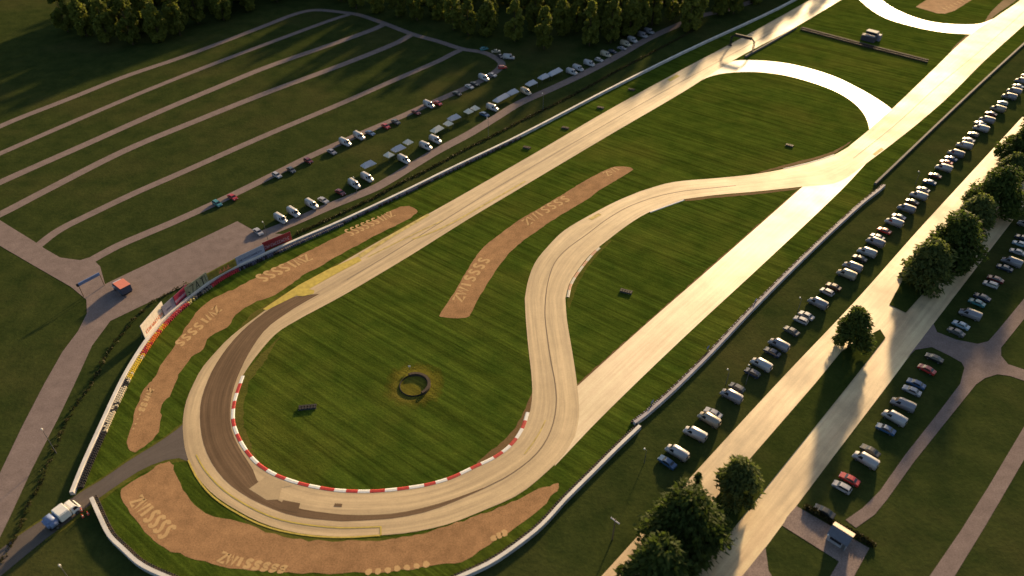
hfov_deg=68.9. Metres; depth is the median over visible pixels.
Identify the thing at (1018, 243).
parked car
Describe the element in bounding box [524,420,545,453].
painted line
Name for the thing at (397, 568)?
rake marking
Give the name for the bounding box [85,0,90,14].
broadleaf tree
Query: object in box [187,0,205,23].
broadleaf tree
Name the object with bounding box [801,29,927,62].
tyre wall
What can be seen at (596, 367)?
dirt verge
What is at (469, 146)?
hedge
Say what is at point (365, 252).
painted kerb
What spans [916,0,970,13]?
gravel trap
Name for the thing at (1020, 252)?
parked car
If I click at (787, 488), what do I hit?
twin road
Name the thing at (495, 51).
parked car
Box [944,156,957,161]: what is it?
parked car
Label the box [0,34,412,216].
gravel path
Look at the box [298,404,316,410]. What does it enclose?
tyre bundle
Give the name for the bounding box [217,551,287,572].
rake marking
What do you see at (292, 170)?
parked car
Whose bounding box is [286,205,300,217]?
panel van
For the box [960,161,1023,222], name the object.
broadleaf tree
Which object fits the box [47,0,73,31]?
broadleaf tree
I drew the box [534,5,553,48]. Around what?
broadleaf tree
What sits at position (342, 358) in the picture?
infield grass
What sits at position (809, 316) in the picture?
parked car
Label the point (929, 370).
parked car
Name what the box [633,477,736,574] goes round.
broadleaf tree
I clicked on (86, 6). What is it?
broadleaf tree
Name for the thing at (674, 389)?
concrete barrier
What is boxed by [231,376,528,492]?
kerb
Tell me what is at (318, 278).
painted kerb
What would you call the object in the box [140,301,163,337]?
billboard
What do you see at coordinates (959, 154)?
panel van
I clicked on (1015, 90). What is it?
panel van
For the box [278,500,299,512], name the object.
repair patch
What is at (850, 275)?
panel van
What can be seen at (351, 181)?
panel van
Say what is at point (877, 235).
parked car
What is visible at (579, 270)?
kerb
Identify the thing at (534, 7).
broadleaf tree
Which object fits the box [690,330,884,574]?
grass median
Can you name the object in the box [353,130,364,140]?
panel van
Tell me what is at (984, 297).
parked car
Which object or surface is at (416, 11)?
broadleaf tree
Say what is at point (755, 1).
broadleaf tree
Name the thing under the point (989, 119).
panel van
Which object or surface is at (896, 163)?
concrete barrier
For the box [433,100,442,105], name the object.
parked car
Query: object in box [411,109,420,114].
parked car
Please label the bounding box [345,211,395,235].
rake marking
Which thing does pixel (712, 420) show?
panel van
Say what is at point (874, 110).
link road
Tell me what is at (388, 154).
canopy tent
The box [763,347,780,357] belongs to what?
parked car
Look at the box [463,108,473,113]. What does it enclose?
canopy tent
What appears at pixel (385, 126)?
parked car
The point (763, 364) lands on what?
panel van
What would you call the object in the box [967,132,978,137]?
parked car
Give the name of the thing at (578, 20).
broadleaf tree
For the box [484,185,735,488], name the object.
surface seam
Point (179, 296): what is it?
billboard
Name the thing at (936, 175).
parked car
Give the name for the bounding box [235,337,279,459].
dry verge
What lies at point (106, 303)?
gravel lot
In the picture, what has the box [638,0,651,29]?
broadleaf tree
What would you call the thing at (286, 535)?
dry verge
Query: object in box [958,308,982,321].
panel van
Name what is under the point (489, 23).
broadleaf tree
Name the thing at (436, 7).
broadleaf tree
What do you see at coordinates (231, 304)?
gravel trap
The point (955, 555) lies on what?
gravel path
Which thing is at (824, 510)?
parked car
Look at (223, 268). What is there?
billboard
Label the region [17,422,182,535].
dry verge
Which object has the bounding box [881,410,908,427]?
panel van
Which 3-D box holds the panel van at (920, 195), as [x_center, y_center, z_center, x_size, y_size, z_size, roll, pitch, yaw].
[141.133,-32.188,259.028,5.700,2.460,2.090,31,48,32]
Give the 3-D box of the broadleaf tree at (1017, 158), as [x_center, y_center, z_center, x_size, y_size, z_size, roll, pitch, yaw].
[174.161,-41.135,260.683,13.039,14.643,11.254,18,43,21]
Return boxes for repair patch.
[249,476,291,499]
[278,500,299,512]
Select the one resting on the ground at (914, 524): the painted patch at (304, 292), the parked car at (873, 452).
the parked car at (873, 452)
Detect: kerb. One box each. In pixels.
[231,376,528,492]
[264,256,361,309]
[359,214,428,257]
[567,247,599,296]
[650,199,684,212]
[783,154,834,168]
[949,35,968,52]
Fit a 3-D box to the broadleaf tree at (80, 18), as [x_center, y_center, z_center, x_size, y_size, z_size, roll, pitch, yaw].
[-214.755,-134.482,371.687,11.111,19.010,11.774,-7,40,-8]
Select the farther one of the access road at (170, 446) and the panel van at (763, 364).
the panel van at (763, 364)
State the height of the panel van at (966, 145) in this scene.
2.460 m
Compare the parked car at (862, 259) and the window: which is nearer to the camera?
the window
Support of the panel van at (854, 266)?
on the ground at (914, 524)
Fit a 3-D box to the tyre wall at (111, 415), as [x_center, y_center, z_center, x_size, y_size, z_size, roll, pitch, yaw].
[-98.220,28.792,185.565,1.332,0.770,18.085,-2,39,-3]
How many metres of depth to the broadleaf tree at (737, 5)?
397.21 m
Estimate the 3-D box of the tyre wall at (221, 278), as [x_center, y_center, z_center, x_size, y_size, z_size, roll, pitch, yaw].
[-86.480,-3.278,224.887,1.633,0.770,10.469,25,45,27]
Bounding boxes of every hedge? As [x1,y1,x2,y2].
[0,281,186,563]
[295,30,694,234]
[803,503,876,547]
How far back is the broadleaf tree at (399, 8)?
393.76 m
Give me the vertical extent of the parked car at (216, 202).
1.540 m
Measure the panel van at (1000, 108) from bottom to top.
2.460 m
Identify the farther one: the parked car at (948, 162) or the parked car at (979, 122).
the parked car at (979, 122)
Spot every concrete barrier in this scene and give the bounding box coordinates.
[69,0,795,494]
[89,424,640,575]
[633,184,885,424]
[745,26,796,57]
[873,43,1023,184]
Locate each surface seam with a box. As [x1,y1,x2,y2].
[346,32,772,279]
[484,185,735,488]
[854,13,1021,157]
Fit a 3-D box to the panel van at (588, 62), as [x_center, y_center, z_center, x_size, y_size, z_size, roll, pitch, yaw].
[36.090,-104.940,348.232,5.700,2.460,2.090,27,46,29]
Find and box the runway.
[555,165,863,464]
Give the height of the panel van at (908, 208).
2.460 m
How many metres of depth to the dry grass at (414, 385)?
190.90 m
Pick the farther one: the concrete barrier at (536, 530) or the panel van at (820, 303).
the panel van at (820, 303)
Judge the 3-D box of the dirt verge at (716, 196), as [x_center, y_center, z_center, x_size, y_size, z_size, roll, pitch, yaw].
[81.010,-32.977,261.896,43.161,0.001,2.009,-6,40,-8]
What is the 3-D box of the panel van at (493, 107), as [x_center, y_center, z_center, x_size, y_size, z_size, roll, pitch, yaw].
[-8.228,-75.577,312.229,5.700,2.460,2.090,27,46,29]
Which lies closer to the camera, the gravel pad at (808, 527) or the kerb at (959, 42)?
the gravel pad at (808, 527)
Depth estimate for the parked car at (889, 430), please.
178.44 m
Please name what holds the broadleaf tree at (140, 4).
on the ground at (914, 524)
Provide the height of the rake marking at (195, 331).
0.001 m
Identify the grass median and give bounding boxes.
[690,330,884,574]
[889,273,935,311]
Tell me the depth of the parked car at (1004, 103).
315.86 m
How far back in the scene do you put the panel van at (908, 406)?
183.68 m
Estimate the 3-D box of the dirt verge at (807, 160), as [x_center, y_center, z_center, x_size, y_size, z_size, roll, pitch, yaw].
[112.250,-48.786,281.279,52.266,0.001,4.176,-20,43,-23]
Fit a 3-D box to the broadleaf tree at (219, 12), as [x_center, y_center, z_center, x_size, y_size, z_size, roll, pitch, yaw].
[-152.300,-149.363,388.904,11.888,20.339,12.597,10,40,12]
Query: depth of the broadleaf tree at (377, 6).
398.81 m
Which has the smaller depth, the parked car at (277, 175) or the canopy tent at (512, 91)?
the parked car at (277, 175)
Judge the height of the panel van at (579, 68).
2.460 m
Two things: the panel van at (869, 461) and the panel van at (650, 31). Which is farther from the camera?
the panel van at (650, 31)
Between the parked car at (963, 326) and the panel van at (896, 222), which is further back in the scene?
the panel van at (896, 222)
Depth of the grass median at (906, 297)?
218.19 m
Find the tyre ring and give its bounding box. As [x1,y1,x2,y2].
[399,372,430,396]
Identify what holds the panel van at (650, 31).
on the ground at (914, 524)
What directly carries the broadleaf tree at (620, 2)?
on the ground at (914, 524)
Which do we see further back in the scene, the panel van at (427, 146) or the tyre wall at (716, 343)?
the panel van at (427, 146)
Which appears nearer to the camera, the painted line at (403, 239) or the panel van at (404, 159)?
the painted line at (403, 239)
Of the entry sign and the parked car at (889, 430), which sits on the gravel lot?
the entry sign
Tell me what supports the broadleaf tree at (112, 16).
on the ground at (914, 524)
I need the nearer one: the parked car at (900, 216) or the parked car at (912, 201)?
the parked car at (900, 216)
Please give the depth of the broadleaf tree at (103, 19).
361.80 m
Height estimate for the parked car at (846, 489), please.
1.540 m
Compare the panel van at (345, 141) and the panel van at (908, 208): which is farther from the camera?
the panel van at (345, 141)
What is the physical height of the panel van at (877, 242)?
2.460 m
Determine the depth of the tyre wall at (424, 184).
267.36 m
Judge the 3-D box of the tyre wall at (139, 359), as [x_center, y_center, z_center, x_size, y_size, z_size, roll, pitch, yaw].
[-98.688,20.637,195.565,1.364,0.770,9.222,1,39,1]
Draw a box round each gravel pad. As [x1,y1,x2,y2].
[743,548,771,575]
[783,506,868,575]
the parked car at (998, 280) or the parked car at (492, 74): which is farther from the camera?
the parked car at (492, 74)
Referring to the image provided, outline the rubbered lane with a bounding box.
[200,294,483,520]
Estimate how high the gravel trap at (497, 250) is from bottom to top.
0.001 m
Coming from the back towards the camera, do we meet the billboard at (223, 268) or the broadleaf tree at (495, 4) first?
the broadleaf tree at (495, 4)
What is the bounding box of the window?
[830,537,841,545]
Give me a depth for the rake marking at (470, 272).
225.68 m
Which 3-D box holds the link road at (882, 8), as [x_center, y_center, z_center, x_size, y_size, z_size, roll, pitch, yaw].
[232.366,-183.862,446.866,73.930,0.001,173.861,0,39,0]
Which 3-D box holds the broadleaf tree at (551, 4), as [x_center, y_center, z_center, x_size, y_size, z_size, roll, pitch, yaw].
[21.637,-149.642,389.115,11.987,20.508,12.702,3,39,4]
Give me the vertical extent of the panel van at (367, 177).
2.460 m
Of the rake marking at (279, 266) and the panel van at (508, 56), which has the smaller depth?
the rake marking at (279, 266)
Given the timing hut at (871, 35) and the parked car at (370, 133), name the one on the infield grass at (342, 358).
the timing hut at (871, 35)
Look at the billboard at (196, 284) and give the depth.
218.31 m
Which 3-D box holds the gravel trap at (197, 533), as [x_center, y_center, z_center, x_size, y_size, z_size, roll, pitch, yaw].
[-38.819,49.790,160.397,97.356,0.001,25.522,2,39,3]
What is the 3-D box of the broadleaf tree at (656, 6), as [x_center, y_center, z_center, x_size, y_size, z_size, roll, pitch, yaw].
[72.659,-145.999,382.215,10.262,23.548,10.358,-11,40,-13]
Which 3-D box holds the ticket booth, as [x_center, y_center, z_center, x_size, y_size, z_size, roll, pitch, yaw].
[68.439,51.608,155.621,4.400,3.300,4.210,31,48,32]
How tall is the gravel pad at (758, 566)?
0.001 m
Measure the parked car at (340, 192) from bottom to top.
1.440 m
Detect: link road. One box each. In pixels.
[704,60,890,128]
[860,0,991,33]
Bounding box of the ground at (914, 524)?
[0,0,1023,575]
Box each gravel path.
[0,9,505,261]
[0,14,349,154]
[0,23,386,184]
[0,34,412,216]
[37,48,463,246]
[264,1,752,233]
[846,299,1023,527]
[930,428,1023,575]
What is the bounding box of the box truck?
[41,500,81,531]
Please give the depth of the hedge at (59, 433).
179.53 m
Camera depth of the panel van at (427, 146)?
285.76 m
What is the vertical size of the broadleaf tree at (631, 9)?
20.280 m
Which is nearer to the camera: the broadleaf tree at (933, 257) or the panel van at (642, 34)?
the broadleaf tree at (933, 257)
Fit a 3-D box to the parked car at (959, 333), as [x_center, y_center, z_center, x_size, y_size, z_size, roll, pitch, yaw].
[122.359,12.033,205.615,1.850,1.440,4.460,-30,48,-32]
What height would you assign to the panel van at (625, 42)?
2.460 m
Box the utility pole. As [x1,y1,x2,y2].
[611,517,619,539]
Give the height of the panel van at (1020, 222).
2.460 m
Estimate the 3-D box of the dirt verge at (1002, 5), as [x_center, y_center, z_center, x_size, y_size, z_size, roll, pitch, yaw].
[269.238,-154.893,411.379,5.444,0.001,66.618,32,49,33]
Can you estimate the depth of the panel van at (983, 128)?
296.90 m
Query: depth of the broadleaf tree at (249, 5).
401.72 m
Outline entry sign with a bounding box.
[76,272,104,296]
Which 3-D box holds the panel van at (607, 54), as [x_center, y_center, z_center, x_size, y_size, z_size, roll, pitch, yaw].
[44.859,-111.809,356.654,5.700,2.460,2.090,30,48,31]
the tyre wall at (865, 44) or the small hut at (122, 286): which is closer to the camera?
the small hut at (122, 286)
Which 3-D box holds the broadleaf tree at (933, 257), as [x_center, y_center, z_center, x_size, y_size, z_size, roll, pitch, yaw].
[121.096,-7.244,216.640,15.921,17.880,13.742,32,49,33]
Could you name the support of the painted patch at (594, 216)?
on the race track
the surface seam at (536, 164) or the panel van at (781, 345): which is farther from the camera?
the surface seam at (536, 164)
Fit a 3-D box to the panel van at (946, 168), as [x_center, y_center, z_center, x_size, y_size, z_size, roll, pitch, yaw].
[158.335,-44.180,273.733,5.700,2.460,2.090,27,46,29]
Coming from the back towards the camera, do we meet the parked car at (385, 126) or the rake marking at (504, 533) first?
the parked car at (385, 126)
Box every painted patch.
[296,288,314,295]
[588,213,600,219]
[667,75,678,80]
[873,148,882,154]
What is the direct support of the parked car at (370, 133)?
on the ground at (914, 524)
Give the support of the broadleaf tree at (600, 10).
on the ground at (914, 524)
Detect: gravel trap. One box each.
[121,461,558,573]
[127,206,417,451]
[439,166,632,317]
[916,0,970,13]
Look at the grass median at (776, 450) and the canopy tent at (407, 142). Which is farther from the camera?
the canopy tent at (407, 142)
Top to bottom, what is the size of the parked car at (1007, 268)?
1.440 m
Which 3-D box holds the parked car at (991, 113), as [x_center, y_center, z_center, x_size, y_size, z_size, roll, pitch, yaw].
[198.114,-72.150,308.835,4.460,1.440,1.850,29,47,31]
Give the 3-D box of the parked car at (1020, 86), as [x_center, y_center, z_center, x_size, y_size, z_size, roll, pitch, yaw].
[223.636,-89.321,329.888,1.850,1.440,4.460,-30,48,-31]
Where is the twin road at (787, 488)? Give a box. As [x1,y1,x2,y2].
[602,117,1023,575]
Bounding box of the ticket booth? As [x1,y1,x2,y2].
[826,522,854,549]
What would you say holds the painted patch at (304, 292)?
on the race track
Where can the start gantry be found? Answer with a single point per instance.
(743, 36)
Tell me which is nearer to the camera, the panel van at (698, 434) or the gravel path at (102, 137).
the panel van at (698, 434)
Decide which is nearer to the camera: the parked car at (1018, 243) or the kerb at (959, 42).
the parked car at (1018, 243)
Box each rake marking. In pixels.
[129,494,175,538]
[132,387,154,428]
[175,305,221,345]
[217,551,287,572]
[256,254,312,281]
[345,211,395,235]
[365,561,429,574]
[452,258,489,301]
[490,529,507,540]
[521,196,569,224]
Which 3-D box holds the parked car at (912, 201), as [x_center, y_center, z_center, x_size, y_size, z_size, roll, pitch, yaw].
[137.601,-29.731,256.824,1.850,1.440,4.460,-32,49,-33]
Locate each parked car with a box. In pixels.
[212,199,222,206]
[227,193,237,200]
[252,228,263,235]
[272,171,281,178]
[286,166,295,173]
[303,157,312,163]
[317,197,328,203]
[326,149,336,154]
[335,188,345,195]
[365,130,375,135]
[381,123,390,128]
[391,119,400,124]
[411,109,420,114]
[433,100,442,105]
[452,91,461,95]
[470,81,478,86]
[479,111,488,116]
[487,72,496,76]
[491,49,500,52]
[498,65,506,69]
[657,455,676,469]
[703,407,722,418]
[728,382,745,393]
[744,367,760,378]
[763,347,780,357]
[783,325,799,336]
[793,315,808,325]
[798,310,814,320]
[814,504,835,519]
[819,287,834,296]
[825,282,841,291]
[831,480,851,494]
[838,472,860,486]
[852,254,867,262]
[860,444,880,458]
[869,233,884,239]
[875,422,895,435]
[876,227,891,234]
[891,213,905,220]
[902,385,921,396]
[904,198,918,205]
[906,378,925,389]
[916,186,930,192]
[917,363,936,375]
[922,179,936,185]
[924,353,943,363]
[928,173,941,178]
[939,159,952,165]
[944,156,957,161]
[947,327,965,337]
[951,320,969,330]
[962,137,974,142]
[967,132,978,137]
[968,298,985,307]
[973,292,990,302]
[974,121,986,124]
[982,280,998,288]
[984,111,996,116]
[987,275,1004,283]
[996,264,1012,272]
[997,100,1007,105]
[1009,248,1023,255]
[1012,84,1023,88]
[1012,240,1023,247]
[1014,234,1023,240]
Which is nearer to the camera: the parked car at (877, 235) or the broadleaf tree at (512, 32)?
the parked car at (877, 235)
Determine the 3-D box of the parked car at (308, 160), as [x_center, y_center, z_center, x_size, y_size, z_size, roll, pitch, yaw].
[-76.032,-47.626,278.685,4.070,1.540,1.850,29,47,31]
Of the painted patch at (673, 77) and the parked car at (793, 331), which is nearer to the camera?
the parked car at (793, 331)
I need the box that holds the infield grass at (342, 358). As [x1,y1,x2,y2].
[76,0,1023,575]
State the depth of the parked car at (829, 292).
218.34 m
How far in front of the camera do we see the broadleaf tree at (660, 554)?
138.42 m
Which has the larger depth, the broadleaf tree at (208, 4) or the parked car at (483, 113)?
the broadleaf tree at (208, 4)
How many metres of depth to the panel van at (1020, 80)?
332.71 m
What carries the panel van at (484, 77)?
on the ground at (914, 524)
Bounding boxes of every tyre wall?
[78,429,106,488]
[94,423,637,575]
[101,378,130,432]
[126,354,143,379]
[140,322,166,356]
[163,301,189,324]
[193,284,212,299]
[211,268,238,286]
[238,249,278,270]
[277,223,343,252]
[342,136,520,223]
[630,184,882,423]
[801,27,928,60]
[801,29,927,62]
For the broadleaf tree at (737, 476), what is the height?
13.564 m
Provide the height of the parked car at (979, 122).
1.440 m
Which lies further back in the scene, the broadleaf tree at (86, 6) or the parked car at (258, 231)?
the broadleaf tree at (86, 6)
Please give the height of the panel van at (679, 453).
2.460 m
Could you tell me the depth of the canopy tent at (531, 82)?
327.43 m
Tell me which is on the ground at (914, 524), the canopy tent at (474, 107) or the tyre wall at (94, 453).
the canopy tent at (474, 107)
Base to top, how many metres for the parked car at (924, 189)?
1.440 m
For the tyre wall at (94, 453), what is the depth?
172.13 m
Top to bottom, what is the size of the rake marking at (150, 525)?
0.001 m
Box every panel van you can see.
[273,212,287,223]
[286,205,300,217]
[304,198,318,209]
[338,137,351,146]
[348,177,360,188]
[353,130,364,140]
[360,171,373,182]
[397,153,410,163]
[419,140,432,150]
[423,99,434,108]
[429,134,441,143]
[478,73,489,81]
[486,102,498,111]
[503,53,514,59]
[520,87,531,95]
[566,67,577,75]
[572,64,583,71]
[583,59,594,66]
[600,50,611,57]
[620,39,630,46]
[627,36,637,42]
[637,31,647,37]
[643,27,654,34]
[664,444,689,462]
[682,426,707,442]
[697,411,720,428]
[719,388,743,404]
[749,357,772,372]
[767,338,790,352]
[807,297,828,309]
[836,268,857,280]
[842,261,862,272]
[851,451,879,469]
[856,246,877,258]
[865,236,885,247]
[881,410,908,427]
[884,217,903,227]
[889,397,916,412]
[897,203,915,213]
[909,190,928,200]
[934,163,952,172]
[947,149,964,158]
[955,141,973,149]
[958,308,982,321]
[972,124,989,132]
[978,116,995,123]
[990,104,1006,112]
[1000,256,1023,267]
[1001,92,1017,100]
[1006,87,1022,94]
[1014,77,1023,83]
[1016,220,1023,226]
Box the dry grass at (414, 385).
[390,366,440,403]
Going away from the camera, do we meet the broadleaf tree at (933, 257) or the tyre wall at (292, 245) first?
the broadleaf tree at (933, 257)
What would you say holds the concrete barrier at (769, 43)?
on the infield grass at (342, 358)
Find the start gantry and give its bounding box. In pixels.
[728,33,754,50]
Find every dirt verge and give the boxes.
[476,394,531,463]
[567,240,610,308]
[577,187,801,385]
[685,188,798,200]
[756,141,850,173]
[985,0,1015,21]
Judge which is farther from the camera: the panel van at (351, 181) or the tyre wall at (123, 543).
the panel van at (351, 181)
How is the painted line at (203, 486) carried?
on the race track
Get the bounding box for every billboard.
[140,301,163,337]
[161,297,175,315]
[173,285,186,305]
[184,272,208,296]
[206,258,236,280]
[235,245,264,264]
[262,231,291,250]
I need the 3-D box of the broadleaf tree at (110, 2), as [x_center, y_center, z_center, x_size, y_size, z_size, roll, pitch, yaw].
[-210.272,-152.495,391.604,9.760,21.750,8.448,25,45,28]
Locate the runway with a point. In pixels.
(604, 387)
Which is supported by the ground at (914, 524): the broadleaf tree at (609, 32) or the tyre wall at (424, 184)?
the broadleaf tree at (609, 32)
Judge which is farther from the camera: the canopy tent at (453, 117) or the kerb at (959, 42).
the kerb at (959, 42)
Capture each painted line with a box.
[187,460,379,537]
[196,454,379,527]
[368,220,442,256]
[412,181,525,239]
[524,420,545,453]
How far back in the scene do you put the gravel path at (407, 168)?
292.85 m
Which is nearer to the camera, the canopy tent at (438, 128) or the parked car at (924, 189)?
the parked car at (924, 189)
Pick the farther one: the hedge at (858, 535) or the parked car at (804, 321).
the parked car at (804, 321)
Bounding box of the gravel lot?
[0,220,281,535]
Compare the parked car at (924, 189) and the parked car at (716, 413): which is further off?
the parked car at (924, 189)
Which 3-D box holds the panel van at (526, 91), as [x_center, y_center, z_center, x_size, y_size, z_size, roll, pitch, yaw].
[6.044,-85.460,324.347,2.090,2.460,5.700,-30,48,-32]
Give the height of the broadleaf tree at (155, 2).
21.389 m
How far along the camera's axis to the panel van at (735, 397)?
185.74 m
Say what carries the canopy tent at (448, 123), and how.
on the ground at (914, 524)
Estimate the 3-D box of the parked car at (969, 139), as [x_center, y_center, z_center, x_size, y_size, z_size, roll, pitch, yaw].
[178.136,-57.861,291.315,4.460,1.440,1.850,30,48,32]
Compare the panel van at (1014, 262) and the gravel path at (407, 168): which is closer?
the panel van at (1014, 262)
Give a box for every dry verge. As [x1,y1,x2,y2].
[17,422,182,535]
[45,458,186,540]
[235,215,422,332]
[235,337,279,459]
[240,500,511,541]
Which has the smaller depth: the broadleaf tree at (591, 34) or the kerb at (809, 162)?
the kerb at (809, 162)
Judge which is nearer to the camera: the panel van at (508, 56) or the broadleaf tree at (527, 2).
the panel van at (508, 56)
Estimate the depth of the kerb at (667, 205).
255.98 m
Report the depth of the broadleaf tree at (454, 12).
377.73 m
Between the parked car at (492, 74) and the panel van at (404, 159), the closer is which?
the panel van at (404, 159)
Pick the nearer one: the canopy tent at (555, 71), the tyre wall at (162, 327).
the tyre wall at (162, 327)
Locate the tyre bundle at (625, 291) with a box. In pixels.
[620,288,632,294]
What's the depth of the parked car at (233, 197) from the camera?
258.53 m
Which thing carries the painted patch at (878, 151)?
on the race track
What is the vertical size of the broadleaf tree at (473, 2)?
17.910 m
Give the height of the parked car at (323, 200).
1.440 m
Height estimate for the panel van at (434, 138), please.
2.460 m
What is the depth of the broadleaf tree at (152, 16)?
363.91 m
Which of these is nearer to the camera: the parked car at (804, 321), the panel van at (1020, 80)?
the parked car at (804, 321)
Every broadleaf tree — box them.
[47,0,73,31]
[67,0,93,36]
[78,0,89,15]
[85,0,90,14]
[88,0,115,42]
[98,0,117,29]
[107,0,122,17]
[111,0,139,44]
[122,0,143,31]
[133,0,149,22]
[140,1,168,42]
[152,0,160,5]
[161,0,185,34]
[176,0,188,24]
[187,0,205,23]
[206,0,221,13]
[209,0,231,19]
[239,0,254,11]
[348,0,363,8]
[365,0,384,13]
[385,0,406,16]
[406,0,423,19]
[424,0,444,19]
[443,0,461,29]
[459,0,476,8]
[460,0,476,34]
[475,0,498,36]
[484,0,498,21]
[504,0,524,41]
[522,0,540,13]
[525,0,543,31]
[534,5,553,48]
[544,0,558,13]
[550,0,572,35]
[569,0,584,32]
[578,0,587,20]
[581,0,599,45]
[585,0,605,26]
[600,0,621,28]
[600,0,621,42]
[612,530,700,575]
[618,0,628,29]
[621,0,643,36]
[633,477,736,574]
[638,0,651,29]
[646,0,663,25]
[664,0,680,20]
[679,0,708,28]
[680,0,699,32]
[711,0,732,14]
[713,454,765,514]
[728,0,743,13]
[749,0,761,3]
[831,305,877,355]
[896,237,958,298]
[922,209,990,277]
[947,192,1000,241]
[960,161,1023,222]
[987,151,1023,188]
[993,124,1023,164]
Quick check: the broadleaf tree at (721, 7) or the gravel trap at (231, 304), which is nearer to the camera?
the gravel trap at (231, 304)
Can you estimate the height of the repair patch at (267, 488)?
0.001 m
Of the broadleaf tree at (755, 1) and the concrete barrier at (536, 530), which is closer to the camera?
the concrete barrier at (536, 530)
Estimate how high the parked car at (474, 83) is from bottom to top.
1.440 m
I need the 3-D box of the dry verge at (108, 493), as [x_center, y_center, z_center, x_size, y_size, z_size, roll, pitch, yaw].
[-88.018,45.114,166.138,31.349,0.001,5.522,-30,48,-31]
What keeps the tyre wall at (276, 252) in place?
on the infield grass at (342, 358)
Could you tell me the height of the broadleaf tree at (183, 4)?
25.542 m
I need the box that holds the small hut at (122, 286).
[112,278,131,295]
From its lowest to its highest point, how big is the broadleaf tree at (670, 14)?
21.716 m
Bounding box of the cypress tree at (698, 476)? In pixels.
[691,472,702,490]
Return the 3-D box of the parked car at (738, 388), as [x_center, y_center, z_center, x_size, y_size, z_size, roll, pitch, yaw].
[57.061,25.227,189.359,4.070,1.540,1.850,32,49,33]
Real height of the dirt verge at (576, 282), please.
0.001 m
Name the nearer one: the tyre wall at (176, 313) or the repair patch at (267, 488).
the repair patch at (267, 488)
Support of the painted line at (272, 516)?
on the race track
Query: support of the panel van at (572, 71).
on the ground at (914, 524)
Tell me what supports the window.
in the ticket booth
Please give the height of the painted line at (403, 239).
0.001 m
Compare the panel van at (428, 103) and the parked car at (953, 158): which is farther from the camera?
the panel van at (428, 103)
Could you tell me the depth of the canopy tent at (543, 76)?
332.66 m
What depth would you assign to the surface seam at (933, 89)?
326.05 m
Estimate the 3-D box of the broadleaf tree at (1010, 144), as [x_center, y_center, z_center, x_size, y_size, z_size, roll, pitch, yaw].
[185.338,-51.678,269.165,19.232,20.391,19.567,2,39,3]
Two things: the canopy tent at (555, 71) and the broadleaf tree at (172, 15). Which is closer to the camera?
the canopy tent at (555, 71)
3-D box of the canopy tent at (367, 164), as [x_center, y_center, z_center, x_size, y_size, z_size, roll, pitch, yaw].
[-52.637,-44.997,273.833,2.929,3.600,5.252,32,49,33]
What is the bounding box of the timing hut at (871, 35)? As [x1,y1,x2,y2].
[860,29,881,42]
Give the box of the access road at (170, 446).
[0,425,187,575]
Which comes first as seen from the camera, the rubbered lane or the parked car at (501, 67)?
the rubbered lane
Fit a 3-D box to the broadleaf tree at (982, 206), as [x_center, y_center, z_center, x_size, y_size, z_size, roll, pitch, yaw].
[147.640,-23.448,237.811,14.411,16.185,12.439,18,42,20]
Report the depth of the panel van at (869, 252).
232.55 m
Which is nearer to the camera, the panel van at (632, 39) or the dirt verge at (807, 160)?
the dirt verge at (807, 160)
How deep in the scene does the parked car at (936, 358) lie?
197.09 m
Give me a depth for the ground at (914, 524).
251.44 m
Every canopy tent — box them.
[360,160,376,171]
[383,152,394,158]
[391,144,406,152]
[402,139,413,144]
[430,125,443,134]
[443,121,453,130]
[447,114,460,121]
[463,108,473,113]
[470,105,479,110]
[493,93,509,102]
[506,88,518,95]
[525,79,537,89]
[537,73,549,80]
[548,67,562,75]
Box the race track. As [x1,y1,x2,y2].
[183,0,1023,536]
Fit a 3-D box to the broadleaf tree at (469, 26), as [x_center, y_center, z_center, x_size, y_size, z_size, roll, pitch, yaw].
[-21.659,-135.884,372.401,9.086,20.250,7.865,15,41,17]
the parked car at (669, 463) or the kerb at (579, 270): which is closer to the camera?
the parked car at (669, 463)
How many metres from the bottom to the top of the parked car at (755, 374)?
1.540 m
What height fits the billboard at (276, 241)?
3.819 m
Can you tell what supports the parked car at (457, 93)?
on the ground at (914, 524)
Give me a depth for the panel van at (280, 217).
247.07 m
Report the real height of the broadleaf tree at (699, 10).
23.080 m
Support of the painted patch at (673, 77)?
on the race track
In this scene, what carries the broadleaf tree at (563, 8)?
on the ground at (914, 524)
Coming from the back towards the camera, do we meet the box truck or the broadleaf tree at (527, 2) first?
the broadleaf tree at (527, 2)
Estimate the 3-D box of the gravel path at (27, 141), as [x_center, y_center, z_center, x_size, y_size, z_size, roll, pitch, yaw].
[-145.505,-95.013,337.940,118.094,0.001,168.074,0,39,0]
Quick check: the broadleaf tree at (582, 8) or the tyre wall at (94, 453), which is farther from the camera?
the broadleaf tree at (582, 8)
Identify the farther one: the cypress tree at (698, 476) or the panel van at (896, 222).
the panel van at (896, 222)
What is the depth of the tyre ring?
191.22 m
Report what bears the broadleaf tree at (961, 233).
on the grass median at (906, 297)
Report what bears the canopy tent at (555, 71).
on the ground at (914, 524)
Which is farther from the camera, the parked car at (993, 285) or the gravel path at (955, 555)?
the parked car at (993, 285)
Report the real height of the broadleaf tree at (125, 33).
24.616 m
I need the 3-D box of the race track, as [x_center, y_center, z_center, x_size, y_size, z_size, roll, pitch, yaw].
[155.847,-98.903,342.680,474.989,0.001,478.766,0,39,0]
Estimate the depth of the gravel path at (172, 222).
312.91 m
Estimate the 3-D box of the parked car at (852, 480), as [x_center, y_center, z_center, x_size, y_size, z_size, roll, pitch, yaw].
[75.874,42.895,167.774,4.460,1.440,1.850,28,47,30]
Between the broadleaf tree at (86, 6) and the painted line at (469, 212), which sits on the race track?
the painted line at (469, 212)
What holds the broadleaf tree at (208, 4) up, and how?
on the ground at (914, 524)
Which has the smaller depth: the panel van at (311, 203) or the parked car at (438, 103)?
the panel van at (311, 203)
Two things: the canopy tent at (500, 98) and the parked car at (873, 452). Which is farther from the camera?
the canopy tent at (500, 98)

